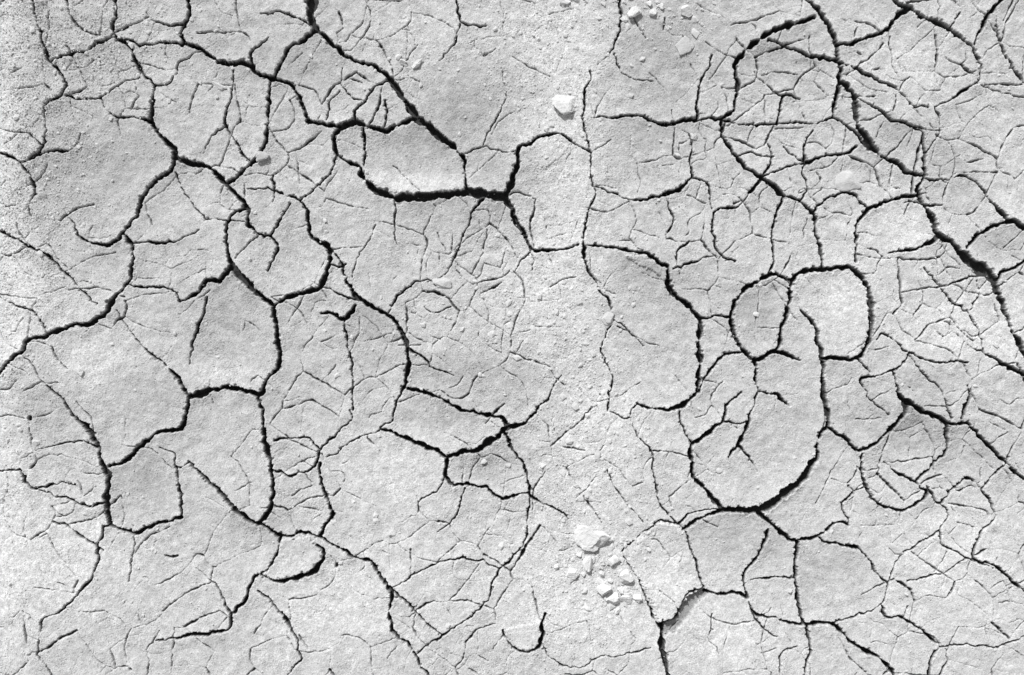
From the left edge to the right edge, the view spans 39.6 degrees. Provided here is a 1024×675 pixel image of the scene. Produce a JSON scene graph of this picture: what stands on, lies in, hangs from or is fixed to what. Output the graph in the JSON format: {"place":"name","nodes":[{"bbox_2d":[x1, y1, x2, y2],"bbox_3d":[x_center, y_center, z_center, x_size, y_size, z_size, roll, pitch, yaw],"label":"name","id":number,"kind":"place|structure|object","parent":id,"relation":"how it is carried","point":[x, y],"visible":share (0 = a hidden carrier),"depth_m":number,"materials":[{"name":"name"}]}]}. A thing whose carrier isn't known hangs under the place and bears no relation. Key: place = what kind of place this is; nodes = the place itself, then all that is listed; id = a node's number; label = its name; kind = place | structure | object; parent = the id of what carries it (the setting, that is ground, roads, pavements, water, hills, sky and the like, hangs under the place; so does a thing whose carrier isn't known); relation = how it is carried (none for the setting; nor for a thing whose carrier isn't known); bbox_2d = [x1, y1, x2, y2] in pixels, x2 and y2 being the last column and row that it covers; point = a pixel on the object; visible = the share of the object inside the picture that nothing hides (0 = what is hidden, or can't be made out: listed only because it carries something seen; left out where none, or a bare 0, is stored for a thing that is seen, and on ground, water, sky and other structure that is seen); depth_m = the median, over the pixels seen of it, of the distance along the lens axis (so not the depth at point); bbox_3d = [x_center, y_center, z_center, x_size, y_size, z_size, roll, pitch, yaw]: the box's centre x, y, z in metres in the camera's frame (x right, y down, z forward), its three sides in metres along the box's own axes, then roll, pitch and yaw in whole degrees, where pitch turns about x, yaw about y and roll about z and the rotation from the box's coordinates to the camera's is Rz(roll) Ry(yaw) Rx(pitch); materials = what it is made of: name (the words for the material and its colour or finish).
{"place":"outdoors","nodes":[
{"label":"outdoors","id":0,"kind":"place"},
{"bbox_2d":[0,0,1023,674],"bbox_3d":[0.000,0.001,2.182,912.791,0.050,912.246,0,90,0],"label":"ground","id":1,"kind":"structure","parent":0,"point":[912,120],"depth_m":2.18,"materials":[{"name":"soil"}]},
{"bbox_2d":[6,279,14,284],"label":"clay clod","id":2,"kind":"object","parent":1,"relation":"on","point":[10,282],"visible":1,"depth_m":2.17,"materials":[{"name":"white soil"}]},
{"bbox_2d":[32,439,39,445],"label":"clay clod","id":3,"kind":"object","parent":1,"relation":"on","point":[35,442],"visible":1,"depth_m":2.17,"materials":[{"name":"white soil"}]},
{"bbox_2d":[76,369,83,375],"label":"pebble","id":4,"kind":"object","parent":1,"relation":"on","point":[79,371],"visible":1,"depth_m":2.16,"materials":[{"name":"stone"}]},
{"bbox_2d":[212,81,226,89],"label":"clay clod","id":5,"kind":"object","parent":1,"relation":"on","point":[219,86],"visible":1,"depth_m":2.17,"materials":[{"name":"white soil"}]},
{"bbox_2d":[255,151,269,161],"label":"clay clod","id":6,"kind":"object","parent":1,"relation":"on","point":[260,155],"visible":1,"depth_m":2.17,"materials":[{"name":"white soil"}]},
{"bbox_2d":[399,59,406,65],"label":"pebble","id":7,"kind":"object","parent":1,"relation":"on","point":[402,61],"visible":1,"depth_m":2.17,"materials":[{"name":"stone"}]},
{"bbox_2d":[411,58,422,68],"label":"pebble","id":8,"kind":"object","parent":1,"relation":"on","point":[417,63],"visible":1,"depth_m":2.17,"materials":[{"name":"stone"}]},
{"bbox_2d":[432,278,451,288],"bbox_3d":[-0.107,-0.083,2.175,0.030,0.010,0.017,0,90,0],"label":"clay clod","id":9,"kind":"object","parent":1,"relation":"on","point":[443,283],"visible":1,"depth_m":2.17,"materials":[{"name":"white soil"}]},
{"bbox_2d":[539,462,545,467],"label":"pebble","id":10,"kind":"object","parent":1,"relation":"on","point":[542,465],"visible":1,"depth_m":2.18,"materials":[{"name":"stone"}]},
{"bbox_2d":[552,95,576,114],"bbox_3d":[0.081,-0.355,2.169,0.041,0.020,0.032,0,90,0],"label":"pebble","id":11,"kind":"object","parent":1,"relation":"on","point":[564,104],"visible":1,"depth_m":2.16,"materials":[{"name":"stone"}]},
{"bbox_2d":[559,0,570,5],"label":"pebble","id":12,"kind":"object","parent":1,"relation":"on","point":[562,2],"visible":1,"depth_m":2.17,"materials":[{"name":"stone"}]},
{"bbox_2d":[566,568,578,579],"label":"pebble","id":13,"kind":"object","parent":1,"relation":"on","point":[572,573],"visible":1,"depth_m":2.17,"materials":[{"name":"stone"}]},
{"bbox_2d":[573,525,599,547],"bbox_3d":[0.111,0.305,2.171,0.036,0.028,0.034,43,90,0],"label":"pebble","id":14,"kind":"object","parent":1,"relation":"on","point":[585,536],"visible":1,"depth_m":2.17,"materials":[{"name":"stone"}]},
{"bbox_2d":[582,556,593,571],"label":"pebble","id":15,"kind":"object","parent":1,"relation":"on","point":[587,563],"visible":1,"depth_m":2.17,"materials":[{"name":"stone"}]},
{"bbox_2d":[582,544,599,551],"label":"pebble","id":16,"kind":"object","parent":1,"relation":"on","point":[595,547],"visible":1,"depth_m":2.17,"materials":[{"name":"stone"}]},
{"bbox_2d":[594,451,600,462],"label":"clay clod","id":17,"kind":"object","parent":1,"relation":"on","point":[597,456],"visible":1,"depth_m":2.17,"materials":[{"name":"white soil"}]},
{"bbox_2d":[595,531,610,547],"bbox_3d":[0.133,0.308,2.171,0.025,0.024,0.032,41,90,0],"label":"pebble","id":18,"kind":"object","parent":1,"relation":"on","point":[604,538],"visible":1,"depth_m":2.16,"materials":[{"name":"stone"}]},
{"bbox_2d":[596,584,610,595],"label":"pebble","id":19,"kind":"object","parent":1,"relation":"on","point":[602,589],"visible":1,"depth_m":2.17,"materials":[{"name":"stone"}]},
{"bbox_2d":[602,311,613,325],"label":"clay clod","id":20,"kind":"object","parent":1,"relation":"on","point":[607,318],"visible":1,"depth_m":2.17,"materials":[{"name":"white soil"}]},
{"bbox_2d":[606,592,619,604],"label":"pebble","id":21,"kind":"object","parent":1,"relation":"on","point":[613,598],"visible":1,"depth_m":2.17,"materials":[{"name":"stone"}]},
{"bbox_2d":[607,555,619,565],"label":"pebble","id":22,"kind":"object","parent":1,"relation":"on","point":[613,560],"visible":1,"depth_m":2.17,"materials":[{"name":"stone"}]},
{"bbox_2d":[614,607,620,613],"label":"pebble","id":23,"kind":"object","parent":1,"relation":"on","point":[617,610],"visible":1,"depth_m":2.17,"materials":[{"name":"stone"}]},
{"bbox_2d":[617,586,627,594],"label":"pebble","id":24,"kind":"object","parent":1,"relation":"on","point":[622,590],"visible":1,"depth_m":2.17,"materials":[{"name":"stone"}]},
{"bbox_2d":[620,593,632,603],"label":"pebble","id":25,"kind":"object","parent":1,"relation":"on","point":[626,597],"visible":1,"depth_m":2.17,"materials":[{"name":"stone"}]},
{"bbox_2d":[619,569,633,583],"bbox_3d":[0.174,0.365,2.170,0.020,0.020,0.022,-30,90,0],"label":"pebble","id":26,"kind":"object","parent":1,"relation":"on","point":[625,576],"visible":1,"depth_m":2.16,"materials":[{"name":"stone"}]},
{"bbox_2d":[627,6,641,17],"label":"pebble","id":27,"kind":"object","parent":1,"relation":"on","point":[634,11],"visible":1,"depth_m":2.16,"materials":[{"name":"stone"}]},
{"bbox_2d":[632,594,641,601],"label":"pebble","id":28,"kind":"object","parent":1,"relation":"on","point":[636,597],"visible":1,"depth_m":2.17,"materials":[{"name":"stone"}]},
{"bbox_2d":[649,9,655,15],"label":"pebble","id":29,"kind":"object","parent":1,"relation":"on","point":[652,12],"visible":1,"depth_m":2.16,"materials":[{"name":"stone"}]},
{"bbox_2d":[675,36,693,55],"bbox_3d":[0.263,-0.445,2.175,0.029,0.008,0.023,-43,90,0],"label":"clay clod","id":30,"kind":"object","parent":1,"relation":"on","point":[684,44],"visible":1,"depth_m":2.17,"materials":[{"name":"white soil"}]},
{"bbox_2d":[680,5,691,16],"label":"pebble","id":31,"kind":"object","parent":1,"relation":"on","point":[685,10],"visible":1,"depth_m":2.17,"materials":[{"name":"stone"}]},
{"bbox_2d":[691,133,696,139],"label":"clay clod","id":32,"kind":"object","parent":1,"relation":"on","point":[694,136],"visible":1,"depth_m":2.17,"materials":[{"name":"white soil"}]},
{"bbox_2d":[834,170,860,190],"bbox_3d":[0.514,-0.240,2.178,0.040,0.018,0.033,0,90,0],"label":"clay clod","id":33,"kind":"object","parent":1,"relation":"on","point":[846,180],"visible":1,"depth_m":2.17,"materials":[{"name":"white soil"}]},
{"bbox_2d":[888,543,902,555],"bbox_3d":[0.588,0.325,2.179,0.030,0.010,0.010,40,90,0],"label":"clay clod","id":34,"kind":"object","parent":1,"relation":"on","point":[897,550],"visible":1,"depth_m":2.18,"materials":[{"name":"grey soil"}]}
]}

